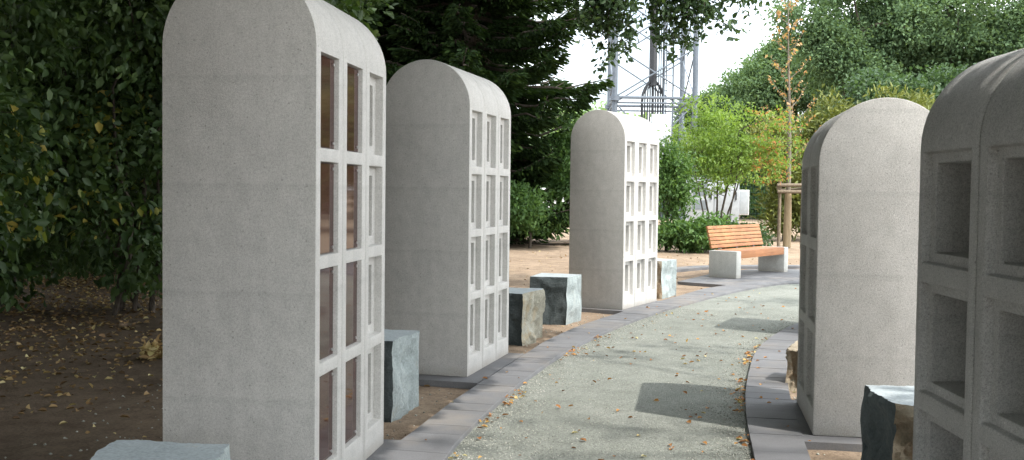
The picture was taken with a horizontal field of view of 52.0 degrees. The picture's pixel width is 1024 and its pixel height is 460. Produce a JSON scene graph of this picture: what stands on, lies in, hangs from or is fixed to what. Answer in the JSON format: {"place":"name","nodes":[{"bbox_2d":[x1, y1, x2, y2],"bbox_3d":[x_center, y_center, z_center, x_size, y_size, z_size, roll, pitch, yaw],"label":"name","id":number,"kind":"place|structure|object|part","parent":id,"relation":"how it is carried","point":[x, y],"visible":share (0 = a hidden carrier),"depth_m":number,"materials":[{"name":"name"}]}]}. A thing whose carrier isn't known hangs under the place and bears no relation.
{"place":"outdoors","nodes":[
{"label":"outdoors","id":0,"kind":"place"},
{"bbox_2d":[0,215,861,459],"bbox_3d":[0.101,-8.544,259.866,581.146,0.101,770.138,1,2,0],"label":"ground","id":1,"kind":"structure","parent":0,"point":[23,434],"depth_m":7.70,"materials":[{"name":"soil"}]},
{"bbox_2d":[0,0,128,298],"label":"shrub","id":2,"kind":"object","parent":1,"relation":"on","point":[17,182],"visible":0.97,"depth_m":9.46,"materials":[{"name":"green plant"}]},
{"bbox_2d":[4,1,148,284],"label":"shrub","id":3,"kind":"object","parent":1,"relation":"on","point":[86,243],"visible":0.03,"depth_m":14.21,"materials":[{"name":"green plant"}]},
{"bbox_2d":[0,0,160,306],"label":"shrub","id":4,"kind":"object","parent":1,"relation":"on","point":[24,261],"visible":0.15,"depth_m":10.96,"materials":[{"name":"green plant"}]},
{"bbox_2d":[0,271,162,426],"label":"leaf litter","id":5,"kind":"object","parent":1,"relation":"on","point":[21,329],"visible":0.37,"depth_m":9.88,"materials":[{"name":"brown plant"}]},
{"bbox_2d":[0,0,174,314],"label":"shrub","id":6,"kind":"object","parent":1,"relation":"on","point":[145,20],"visible":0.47,"depth_m":10.67,"materials":[{"name":"green plant"}]},
{"bbox_2d":[85,24,161,269],"bbox_3d":[-4.094,-1.669,13.743,3.651,5.071,3.092,2,3,36],"label":"shrub","id":7,"kind":"object","parent":1,"relation":"on","point":[109,230],"depth_m":13.37,"materials":[{"name":"green plant"}]},
{"bbox_2d":[138,333,162,360],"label":"dried clump","id":8,"kind":"object","parent":1,"relation":"on","point":[153,350],"visible":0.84,"depth_m":8.40,"materials":[{"name":"beige plant"}]},
{"bbox_2d":[90,440,230,459],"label":"stone block","id":9,"kind":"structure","parent":1,"relation":"on","point":[136,450],"depth_m":3.60,"materials":[{"name":"grey stone"}]},
{"bbox_2d":[51,0,398,267],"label":"tree","id":10,"kind":"object","parent":1,"relation":"on","point":[349,7],"depth_m":17.89,"materials":[{"name":"green plant"}]},
{"bbox_2d":[372,26,389,34],"bbox_3d":[-7.837,-6.433,29.115,11.248,13.583,9.385,1,2,0],"label":"oak tree","id":11,"kind":"object","parent":1,"relation":"on","point":[381,31],"depth_m":28.82,"materials":[{"name":"green plant"}]},
{"bbox_2d":[366,439,399,459],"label":"footing","id":12,"kind":"object","parent":1,"relation":"on","point":[387,443],"visible":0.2,"depth_m":5.49,"materials":[{"name":"grey concrete"}]},
{"bbox_2d":[162,0,385,459],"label":"urn stele","id":13,"kind":"object","parent":12,"relation":"on","point":[273,144],"visible":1,"depth_m":4.45,"materials":[{"name":"concrete"}]},
{"bbox_2d":[342,0,448,85],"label":"conifer tree","id":14,"kind":"object","parent":1,"relation":"on","point":[393,68],"visible":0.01,"depth_m":26.15,"materials":[{"name":"green plant"}]},
{"bbox_2d":[384,329,419,422],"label":"stone block","id":15,"kind":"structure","parent":1,"relation":"on","point":[401,373],"depth_m":6.43,"materials":[{"name":"grey stone"}]},
{"bbox_2d":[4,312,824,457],"bbox_3d":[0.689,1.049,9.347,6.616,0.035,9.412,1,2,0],"label":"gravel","id":16,"kind":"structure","parent":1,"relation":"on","point":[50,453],"depth_m":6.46,"materials":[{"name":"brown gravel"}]},
{"bbox_2d":[60,253,799,457],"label":"fallen leaves","id":17,"kind":"object","parent":1,"relation":"on","point":[86,432],"visible":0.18,"depth_m":16.32,"materials":[{"name":"brown plant"}]},
{"bbox_2d":[419,353,523,388],"bbox_3d":[-0.491,1.090,8.140,0.870,0.100,1.390,1,2,15],"label":"footing","id":18,"kind":"object","parent":1,"relation":"on","point":[476,378],"visible":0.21,"depth_m":7.55,"materials":[{"name":"grey concrete"}]},
{"bbox_2d":[384,59,510,376],"bbox_3d":[-0.491,-0.108,8.174,0.679,2.289,1.152,1,2,15],"label":"urn stele","id":19,"kind":"object","parent":18,"relation":"on","point":[447,187],"visible":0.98,"depth_m":7.64,"materials":[{"name":"concrete"}]},
{"bbox_2d":[377,0,583,82],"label":"oak tree","id":20,"kind":"object","parent":1,"relation":"on","point":[544,16],"visible":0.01,"depth_m":32.23,"materials":[{"name":"green plant"}]},
{"bbox_2d":[373,0,615,245],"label":"conifer tree","id":21,"kind":"object","parent":1,"relation":"on","point":[519,40],"visible":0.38,"depth_m":26.09,"materials":[{"name":"green plant"}]},
{"bbox_2d":[508,287,545,345],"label":"stone block","id":22,"kind":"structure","parent":1,"relation":"on","point":[526,308],"depth_m":9.56,"materials":[{"name":"grey stone"}]},
{"bbox_2d":[510,173,569,247],"bbox_3d":[0.044,-0.425,25.321,2.604,1.931,2.429,3,3,41],"label":"bush","id":23,"kind":"object","parent":1,"relation":"on","point":[528,210],"visible":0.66,"depth_m":24.82,"materials":[{"name":"green plant"}]},
{"bbox_2d":[530,273,581,324],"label":"stone block","id":24,"kind":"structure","parent":1,"relation":"on","point":[563,303],"depth_m":10.95,"materials":[{"name":"grey stone"}]},
{"bbox_2d":[541,107,582,211],"bbox_3d":[1.583,-1.320,26.503,2.075,3.674,1.917,0,2,-17],"label":"bush","id":25,"kind":"object","parent":1,"relation":"on","point":[560,185],"visible":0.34,"depth_m":26.28,"materials":[{"name":"green plant"}]},
{"bbox_2d":[530,101,633,150],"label":"tree","id":26,"kind":"object","parent":1,"relation":"on","point":[593,108],"visible":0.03,"depth_m":74.07,"materials":[{"name":"green plant"}]},
{"bbox_2d":[372,279,798,459],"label":"kerb","id":27,"kind":"structure","parent":1,"relation":"on","point":[446,430],"depth_m":7.42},
{"bbox_2d":[582,301,657,313],"bbox_3d":[1.244,0.940,12.617,0.860,0.100,1.320,2,2,27],"label":"footing","id":28,"kind":"object","parent":1,"relation":"on","point":[601,311],"visible":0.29,"depth_m":12.02,"materials":[{"name":"grey concrete"}]},
{"bbox_2d":[569,110,658,309],"bbox_3d":[1.240,-0.256,12.601,0.679,2.289,1.153,2,2,27],"label":"urn stele","id":29,"kind":"object","parent":28,"relation":"on","point":[614,185],"visible":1,"depth_m":12.15,"materials":[{"name":"concrete"}]},
{"bbox_2d":[605,0,699,219],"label":"lattice mast","id":30,"kind":"object","parent":1,"relation":"on","point":[658,120],"visible":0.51,"depth_m":41.99,"materials":[{"name":"metal"}]},
{"bbox_2d":[631,112,676,140],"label":"tree","id":31,"kind":"object","parent":1,"relation":"on","point":[650,116],"depth_m":78.63,"materials":[{"name":"green plant"}]},
{"bbox_2d":[657,258,676,298],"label":"stone block","id":32,"kind":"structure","parent":1,"relation":"on","point":[666,276],"depth_m":13.93,"materials":[{"name":"grey stone"}]},
{"bbox_2d":[571,0,778,79],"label":"oak tree","id":33,"kind":"object","parent":1,"relation":"on","point":[607,21],"visible":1,"depth_m":13.86,"materials":[{"name":"green plant"}]},
{"bbox_2d":[659,164,702,218],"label":"hedge bush","id":34,"kind":"object","parent":1,"relation":"on","point":[685,205],"visible":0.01,"depth_m":54.88,"materials":[{"name":"green plant"}]},
{"bbox_2d":[658,135,706,250],"bbox_3d":[3.724,-0.827,24.728,1.708,2.861,1.568,1,2,0],"label":"bush","id":35,"kind":"object","parent":1,"relation":"on","point":[673,190],"visible":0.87,"depth_m":24.45,"materials":[{"name":"green plant"}]},
{"bbox_2d":[657,209,744,253],"bbox_3d":[4.062,0.062,24.334,2.784,1.127,1.723,1,2,0],"label":"bush","id":36,"kind":"object","parent":1,"relation":"on","point":[689,236],"visible":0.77,"depth_m":24.06,"materials":[{"name":"green plant"}]},
{"bbox_2d":[664,82,754,168],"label":"oak tree","id":37,"kind":"object","parent":1,"relation":"on","point":[704,93],"visible":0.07,"depth_m":60.93,"materials":[{"name":"green plant"}]},
{"bbox_2d":[685,177,738,222],"bbox_3d":[7.048,-0.860,36.938,1.810,1.970,0.905,1,2,2],"label":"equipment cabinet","id":38,"kind":"object","parent":1,"relation":"on","point":[711,202],"visible":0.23,"depth_m":36.52,"materials":[{"name":"metal"}]},
{"bbox_3d":[6.608,-0.884,36.536,0.830,1.700,0.072,1,2,2],"label":"door","id":39,"kind":"part","parent":38,"relation":"part of","materials":[{"name":"metal"}]},
{"bbox_3d":[7.456,-0.873,36.504,0.830,1.700,0.072,1,2,2],"label":"door","id":40,"kind":"part","parent":38,"relation":"part of","materials":[{"name":"metal"}]},
{"bbox_2d":[658,175,798,230],"bbox_3d":[6.998,-0.955,38.381,18.033,2.150,0.075,1,2,0],"label":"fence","id":41,"kind":"object","parent":1,"relation":"on","point":[750,195],"visible":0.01,"depth_m":38.34,"materials":[{"name":"grey metal"}]},
{"bbox_2d":[657,92,807,248],"bbox_3d":[5.483,-1.439,25.303,4.466,3.984,3.427,2,3,35],"label":"young tree","id":42,"kind":"object","parent":1,"relation":"on","point":[742,159],"visible":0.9,"depth_m":25.24,"materials":[{"name":"green plant"}]},
{"bbox_2d":[703,161,770,218],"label":"hedge bush","id":43,"kind":"object","parent":1,"relation":"on","point":[752,198],"visible":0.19,"depth_m":55.23,"materials":[{"name":"green plant"}]},
{"bbox_2d":[677,265,799,271],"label":"kerb","id":44,"kind":"structure","parent":1,"relation":"on","point":[691,268],"depth_m":19.07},
{"bbox_2d":[712,217,774,249],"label":"bush","id":45,"kind":"object","parent":1,"relation":"on","point":[765,236],"visible":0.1,"depth_m":24.72,"materials":[{"name":"green plant"}]},
{"bbox_2d":[739,190,748,214],"bbox_3d":[8.069,-0.738,36.942,0.480,1.850,0.406,1,2,0],"label":"meter box","id":46,"kind":"object","parent":1,"relation":"on","point":[743,202],"visible":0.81,"depth_m":36.73,"materials":[{"name":"white paint"}]},
{"bbox_2d":[740,191,748,213],"bbox_3d":[8.132,-0.964,36.737,0.300,0.800,0.014,1,2,0],"label":"door","id":47,"kind":"structure","parent":46,"relation":"in","point":[744,195],"depth_m":36.73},
{"bbox_2d":[706,32,810,187],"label":"oak tree","id":48,"kind":"object","parent":1,"relation":"on","point":[750,82],"visible":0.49,"depth_m":56.92,"materials":[{"name":"green plant"}]},
{"bbox_2d":[744,110,809,240],"bbox_3d":[8.170,-1.577,30.921,2.962,3.999,2.842,3,3,44],"label":"conifer shrub","id":49,"kind":"object","parent":1,"relation":"on","point":[771,197],"visible":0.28,"depth_m":30.40,"materials":[{"name":"green plant"}]},
{"bbox_2d":[745,323,810,459],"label":"kerb","id":50,"kind":"structure","parent":1,"relation":"on","point":[772,436],"depth_m":6.64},
{"bbox_2d":[754,111,804,157],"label":"tree","id":51,"kind":"object","parent":1,"relation":"on","point":[792,131],"depth_m":81.77,"materials":[{"name":"green plant"}]},
{"bbox_2d":[755,0,820,247],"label":"young tree","id":52,"kind":"object","parent":1,"relation":"on","point":[787,222],"visible":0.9,"depth_m":26.65,"materials":[{"name":"orange plant"}]},
{"bbox_2d":[776,180,801,246],"bbox_3d":[7.022,-0.356,26.750,0.770,1.840,0.812,1,2,0],"label":"stake frame","id":53,"kind":"object","parent":1,"relation":"on","point":[780,190],"visible":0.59,"depth_m":26.41,"materials":[{"name":"brown wood"}]},
{"bbox_2d":[785,341,797,390],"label":"stone block","id":54,"kind":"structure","parent":1,"relation":"on","point":[791,357],"depth_m":7.49,"materials":[{"name":"beige stone"}]},
{"bbox_2d":[790,73,827,148],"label":"oak tree","id":55,"kind":"object","parent":1,"relation":"on","point":[807,95],"visible":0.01,"depth_m":56.42,"materials":[{"name":"green plant"}]},
{"bbox_2d":[791,83,860,234],"bbox_3d":[9.725,-1.996,31.430,3.168,4.847,4.028,1,2,18],"label":"conifer shrub","id":56,"kind":"object","parent":1,"relation":"on","point":[813,123],"visible":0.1,"depth_m":31.23,"materials":[{"name":"green plant"}]},
{"bbox_2d":[791,400,861,451],"bbox_3d":[2.079,1.192,6.252,0.910,0.100,1.180,1,2,10],"label":"footing","id":57,"kind":"object","parent":1,"relation":"on","point":[838,443],"visible":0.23,"depth_m":5.76,"materials":[{"name":"grey concrete"}]},
{"bbox_2d":[797,98,929,437],"bbox_3d":[2.130,0.199,6.242,0.718,1.885,0.948,1,2,10],"label":"urn stele","id":58,"kind":"object","parent":57,"relation":"on","point":[860,190],"visible":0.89,"depth_m":5.80,"materials":[{"name":"concrete"}]},
{"bbox_2d":[760,0,953,101],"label":"oak tree","id":59,"kind":"object","parent":1,"relation":"on","point":[835,46],"visible":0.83,"depth_m":48.73,"materials":[{"name":"green plant"}]},
{"bbox_2d":[793,56,975,135],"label":"oak tree","id":60,"kind":"object","parent":1,"relation":"on","point":[858,88],"visible":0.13,"depth_m":42.40,"materials":[{"name":"green plant"}]},
{"bbox_2d":[862,81,935,110],"bbox_3d":[11.270,-2.006,31.081,3.848,4.916,3.391,1,2,0],"label":"conifer shrub","id":61,"kind":"object","parent":1,"relation":"on","point":[924,103],"visible":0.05,"depth_m":31.02,"materials":[{"name":"green plant"}]},
{"bbox_2d":[856,0,1023,79],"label":"oak tree","id":62,"kind":"object","parent":1,"relation":"on","point":[949,49],"visible":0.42,"depth_m":49.21,"materials":[{"name":"green plant"}]},
{"bbox_2d":[969,0,1023,61],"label":"oak tree","id":63,"kind":"object","parent":1,"relation":"on","point":[1009,35],"visible":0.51,"depth_m":48.48,"materials":[{"name":"green plant"}]},
{"bbox_2d":[447,284,798,459],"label":"path","id":64,"kind":"structure","parent":0,"point":[670,423],"depth_m":7.14,"materials":[{"name":"grey gravel"}]},
{"bbox_2d":[425,288,810,459],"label":"fallen leaves","id":65,"kind":"object","parent":64,"relation":"on","point":[688,421],"visible":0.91,"depth_m":7.08,"materials":[{"name":"yellow plant"}]},
{"bbox_2d":[677,269,799,286],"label":"pavement","id":66,"kind":"structure","parent":0,"point":[746,276],"depth_m":16.61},
{"bbox_2d":[706,224,787,278],"bbox_3d":[3.912,0.330,17.431,0.579,0.813,2.020,2,3,38],"label":"park bench","id":67,"kind":"object","parent":66,"relation":"on","point":[724,263],"visible":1,"depth_m":17.23,"materials":[{"name":"wood"}]},
{"bbox_2d":[513,0,1017,132],"label":"sky","id":68,"kind":"structure","parent":0,"point":[718,54],"materials":[{"name":"white"}]},
{"bbox_2d":[860,385,913,459],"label":"stone block","id":69,"kind":"object","parent":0,"point":[886,417],"depth_m":4.76,"materials":[{"name":"stone"}]},
{"bbox_2d":[912,48,1023,459],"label":"urn stele","id":70,"kind":"object","parent":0,"point":[969,380],"visible":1,"depth_m":3.47,"materials":[{"name":"concrete"}]}
]}

